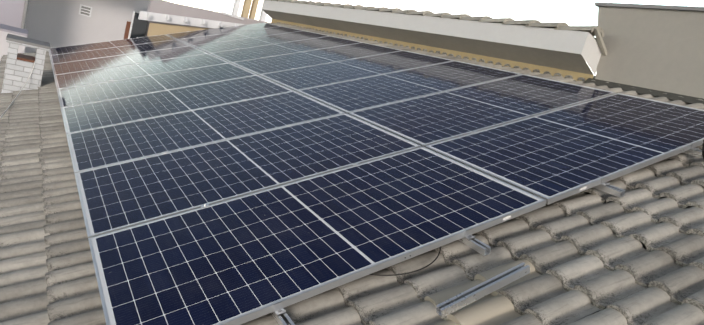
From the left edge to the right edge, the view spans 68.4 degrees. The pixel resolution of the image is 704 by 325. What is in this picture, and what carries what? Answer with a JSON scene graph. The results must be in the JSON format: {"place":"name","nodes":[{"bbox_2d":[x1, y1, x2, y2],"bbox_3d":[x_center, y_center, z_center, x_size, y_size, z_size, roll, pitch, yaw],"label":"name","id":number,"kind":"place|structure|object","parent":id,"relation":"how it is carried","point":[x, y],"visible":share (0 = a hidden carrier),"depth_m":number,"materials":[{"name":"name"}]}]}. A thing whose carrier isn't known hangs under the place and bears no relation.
{"place":"outdoors","nodes":[
{"label":"outdoors","id":0,"kind":"place"},
{"bbox_2d":[0,24,27,60],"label":"building","id":1,"kind":"structure","parent":0,"point":[5,30],"depth_m":11.77,"materials":[{"name":"white paint"}]},
{"bbox_2d":[0,0,134,52],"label":"lilac building","id":2,"kind":"structure","parent":0,"point":[57,23],"depth_m":25.50,"materials":[{"name":"paint"}]},
{"bbox_2d":[131,0,167,19],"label":"recessed block","id":3,"kind":"structure","parent":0,"point":[140,5],"depth_m":28.70,"materials":[{"name":"grey concrete"}]},
{"bbox_2d":[232,0,266,21],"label":"frame columns","id":4,"kind":"structure","parent":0,"point":[246,9],"depth_m":23.79,"materials":[{"name":"white metal"}]},
{"bbox_2d":[164,0,703,75],"label":"sky","id":5,"kind":"structure","parent":0,"point":[571,12],"materials":[{"name":"white"}]},
{"label":"ground","id":6,"kind":"structure","parent":0,"visible":0},
{"bbox_2d":[145,0,268,36],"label":"gable wall","id":7,"kind":"structure","parent":6,"relation":"on","point":[161,7],"depth_m":12.20,"materials":[{"name":"white metal"}]},
{"bbox_2d":[262,0,601,80],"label":"parapet wall","id":8,"kind":"structure","parent":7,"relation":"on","point":[564,53],"depth_m":7.21,"materials":[{"name":"concrete"}]},
{"bbox_2d":[270,0,603,37],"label":"eave capping tiles","id":9,"kind":"object","parent":8,"relation":"attached to","point":[558,25],"visible":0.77,"depth_m":7.15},
{"bbox_2d":[594,26,606,55],"bbox_3d":[2.683,-1.306,5.593,0.350,0.242,0.050,9,12,-34],"label":"roof tile","id":10,"kind":"object","parent":8,"relation":"attached to","point":[598,36],"visible":0.83,"depth_m":5.57,"materials":[{"name":"beige ceramic"}]},
{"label":"house walls","id":11,"kind":"object","parent":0,"visible":0},
{"bbox_2d":[367,159,703,323],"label":"roof deck","id":12,"kind":"structure","parent":11,"relation":"on","point":[643,244],"depth_m":3.11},
{"bbox_2d":[0,22,703,324],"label":"roof tiles","id":13,"kind":"object","parent":12,"relation":"on","point":[47,274],"visible":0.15,"depth_m":2.67,"materials":[{"name":"concrete"}]},
{"bbox_2d":[0,61,34,117],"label":"cable","id":14,"kind":"object","parent":13,"relation":"on","point":[19,92],"visible":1,"depth_m":6.79,"materials":[{"name":"grey plastic"}]},
{"bbox_2d":[1,34,49,92],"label":"chimney","id":15,"kind":"object","parent":13,"relation":"on","point":[18,69],"visible":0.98,"depth_m":7.13,"materials":[{"name":"white brick"}]},
{"bbox_2d":[49,34,176,54],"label":"solar panel","id":16,"kind":"object","parent":13,"relation":"on","point":[103,45],"visible":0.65,"depth_m":10.36,"materials":[{"name":"blue glass"}]},
{"bbox_2d":[49,40,190,63],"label":"solar panel","id":17,"kind":"object","parent":13,"relation":"on","point":[97,53],"visible":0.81,"depth_m":9.40,"materials":[{"name":"blue glass"}]},
{"bbox_2d":[51,46,206,74],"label":"solar panel","id":18,"kind":"object","parent":13,"relation":"on","point":[103,62],"visible":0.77,"depth_m":8.45,"materials":[{"name":"blue glass"}]},
{"bbox_2d":[54,53,228,88],"bbox_3d":[-3.067,-1.353,7.580,2.278,0.035,1.134,-15,24,-27],"label":"solar panel","id":19,"kind":"object","parent":13,"relation":"on","point":[73,79],"visible":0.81,"depth_m":7.51,"materials":[{"name":"blue glass"}]},
{"bbox_2d":[57,63,256,107],"bbox_3d":[-2.488,-1.017,6.640,2.278,0.035,1.134,-15,24,-27],"label":"solar panel","id":20,"kind":"object","parent":13,"relation":"on","point":[94,92],"visible":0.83,"depth_m":6.56,"materials":[{"name":"blue glass"}]},
{"bbox_2d":[61,75,293,133],"bbox_3d":[-1.909,-0.680,5.700,2.278,0.035,1.134,-15,24,-27],"label":"solar panel","id":21,"kind":"object","parent":13,"relation":"on","point":[88,116],"visible":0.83,"depth_m":5.61,"materials":[{"name":"blue glass"}]},
{"bbox_2d":[124,11,243,38],"bbox_3d":[-3.909,-2.461,11.899,2.445,2.139,0.600,9,12,-34],"label":"canopy","id":22,"kind":"object","parent":13,"relation":"on","point":[136,26],"visible":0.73,"depth_m":11.49,"materials":[{"name":"white metal"}]},
{"bbox_2d":[66,91,344,172],"bbox_3d":[-1.330,-0.344,4.760,2.278,0.035,1.134,-15,24,-27],"label":"solar panel","id":23,"kind":"object","parent":13,"relation":"on","point":[90,149],"visible":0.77,"depth_m":4.64,"materials":[{"name":"blue glass"}]},
{"bbox_2d":[166,23,280,39],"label":"solar panel","id":24,"kind":"object","parent":13,"relation":"on","point":[208,32],"visible":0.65,"depth_m":11.38,"materials":[{"name":"blue glass"}]},
{"bbox_2d":[178,26,302,45],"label":"solar panel","id":25,"kind":"object","parent":13,"relation":"on","point":[232,36],"visible":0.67,"depth_m":10.44,"materials":[{"name":"blue glass"}]},
{"bbox_2d":[74,113,420,237],"bbox_3d":[-0.751,-0.007,3.820,2.278,0.035,1.134,-15,24,-27],"label":"solar panel","id":26,"kind":"object","parent":13,"relation":"on","point":[119,196],"visible":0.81,"depth_m":3.67,"materials":[{"name":"blue glass"}]},
{"bbox_2d":[192,31,328,53],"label":"solar panel","id":27,"kind":"object","parent":13,"relation":"on","point":[209,48],"visible":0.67,"depth_m":9.49,"materials":[{"name":"blue glass"}]},
{"bbox_2d":[271,312,294,324],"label":"mounting rail","id":28,"kind":"object","parent":13,"relation":"on","point":[284,319],"depth_m":2.17,"materials":[{"name":"metal"}]},
{"bbox_2d":[272,299,285,315],"bbox_3d":[-0.307,0.613,2.188,0.040,0.042,0.044,-15,24,-27],"label":"end clamp","id":29,"kind":"object","parent":28,"relation":"attached to","point":[278,308],"visible":1,"depth_m":2.19,"materials":[{"name":"metal"}]},
{"bbox_2d":[210,36,362,62],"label":"solar panel","id":30,"kind":"object","parent":13,"relation":"on","point":[244,54],"visible":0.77,"depth_m":8.54,"materials":[{"name":"blue glass"}]},
{"bbox_2d":[88,147,545,324],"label":"solar panel","id":31,"kind":"object","parent":13,"relation":"on","point":[243,259],"visible":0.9,"depth_m":2.71,"materials":[{"name":"blue glass"}]},
{"bbox_2d":[405,186,586,257],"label":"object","id":32,"kind":"object","parent":31,"relation":"attached to","point":[508,217],"visible":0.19,"depth_m":2.80,"materials":[{"name":"white paper"}]},
{"bbox_2d":[232,42,402,74],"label":"solar panel","id":33,"kind":"object","parent":13,"relation":"on","point":[265,65],"visible":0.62,"depth_m":7.60,"materials":[{"name":"blue glass"}]},
{"bbox_2d":[259,50,454,91],"bbox_3d":[0.074,-1.218,6.729,2.278,0.035,1.134,-15,24,-27],"label":"solar panel","id":34,"kind":"object","parent":13,"relation":"on","point":[296,79],"visible":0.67,"depth_m":6.64,"materials":[{"name":"blue glass"}]},
{"bbox_2d":[369,247,440,275],"bbox_3d":[0.169,0.453,2.660,0.716,0.046,0.441,-15,24,-27],"label":"solar cable","id":35,"kind":"object","parent":13,"relation":"on","point":[409,272],"visible":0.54,"depth_m":2.49,"materials":[{"name":"black rubber"}]},
{"bbox_2d":[297,61,521,113],"bbox_3d":[0.653,-0.882,5.789,2.278,0.035,1.134,-15,24,-27],"label":"solar panel","id":36,"kind":"object","parent":13,"relation":"on","point":[347,97],"visible":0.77,"depth_m":5.69,"materials":[{"name":"blue glass"}]},
{"bbox_2d":[459,237,490,255],"bbox_3d":[-1.989,-1.081,6.897,0.040,0.093,10.611,-15,24,-27],"label":"mounting rail","id":37,"kind":"object","parent":13,"relation":"on","point":[480,247],"visible":0.1,"depth_m":2.61,"materials":[{"name":"metal"}]},
{"bbox_2d":[464,227,474,239],"bbox_3d":[0.603,0.366,2.660,0.040,0.042,0.044,-15,24,-27],"label":"end clamp","id":38,"kind":"object","parent":37,"relation":"attached to","point":[468,236],"visible":1,"depth_m":2.66,"materials":[{"name":"metal"}]},
{"bbox_2d":[348,74,615,146],"bbox_3d":[1.232,-0.545,4.850,2.278,0.035,1.134,-15,24,-27],"label":"solar panel","id":39,"kind":"object","parent":13,"relation":"on","point":[423,121],"visible":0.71,"depth_m":4.73,"materials":[{"name":"blue glass"}]},
{"bbox_2d":[436,262,529,317],"bbox_3d":[0.581,0.552,2.266,0.500,0.073,0.054,-15,24,-27],"label":"mounting rail","id":40,"kind":"object","parent":13,"relation":"on","point":[472,294],"visible":1,"depth_m":2.25,"materials":[{"name":"metal"}]},
{"bbox_2d":[425,93,703,204],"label":"solar panel","id":41,"kind":"object","parent":13,"relation":"on","point":[555,155],"visible":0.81,"depth_m":3.73,"materials":[{"name":"blue glass"}]},
{"bbox_2d":[593,184,624,197],"bbox_3d":[-1.059,-1.335,7.385,0.040,0.093,10.601,-15,24,-27],"label":"mounting rail","id":42,"kind":"object","parent":13,"relation":"on","point":[615,191],"visible":0.04,"depth_m":3.10,"materials":[{"name":"metal"}]},
{"bbox_2d":[600,176,609,185],"bbox_3d":[1.535,0.114,3.144,0.040,0.042,0.044,-15,24,-27],"label":"end clamp","id":43,"kind":"object","parent":42,"relation":"attached to","point":[603,181],"visible":1,"depth_m":3.14,"materials":[{"name":"metal"}]},
{"bbox_2d":[583,78,703,103],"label":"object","id":44,"kind":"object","parent":13,"relation":"on","point":[667,95],"depth_m":5.22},
{"bbox_2d":[594,2,703,98],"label":"stucco wall","id":45,"kind":"structure","parent":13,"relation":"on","point":[657,47],"depth_m":5.26,"materials":[{"name":"paint"}]},
{"bbox_2d":[682,149,702,157],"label":"mounting rail","id":46,"kind":"object","parent":13,"relation":"on","point":[697,153],"depth_m":3.56,"materials":[{"name":"metal"}]},
{"bbox_2d":[690,142,698,150],"bbox_3d":[2.363,-0.111,3.574,0.040,0.042,0.044,-15,24,-27],"label":"end clamp","id":47,"kind":"object","parent":46,"relation":"attached to","point":[693,146],"visible":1,"depth_m":3.57,"materials":[{"name":"metal"}]}
]}

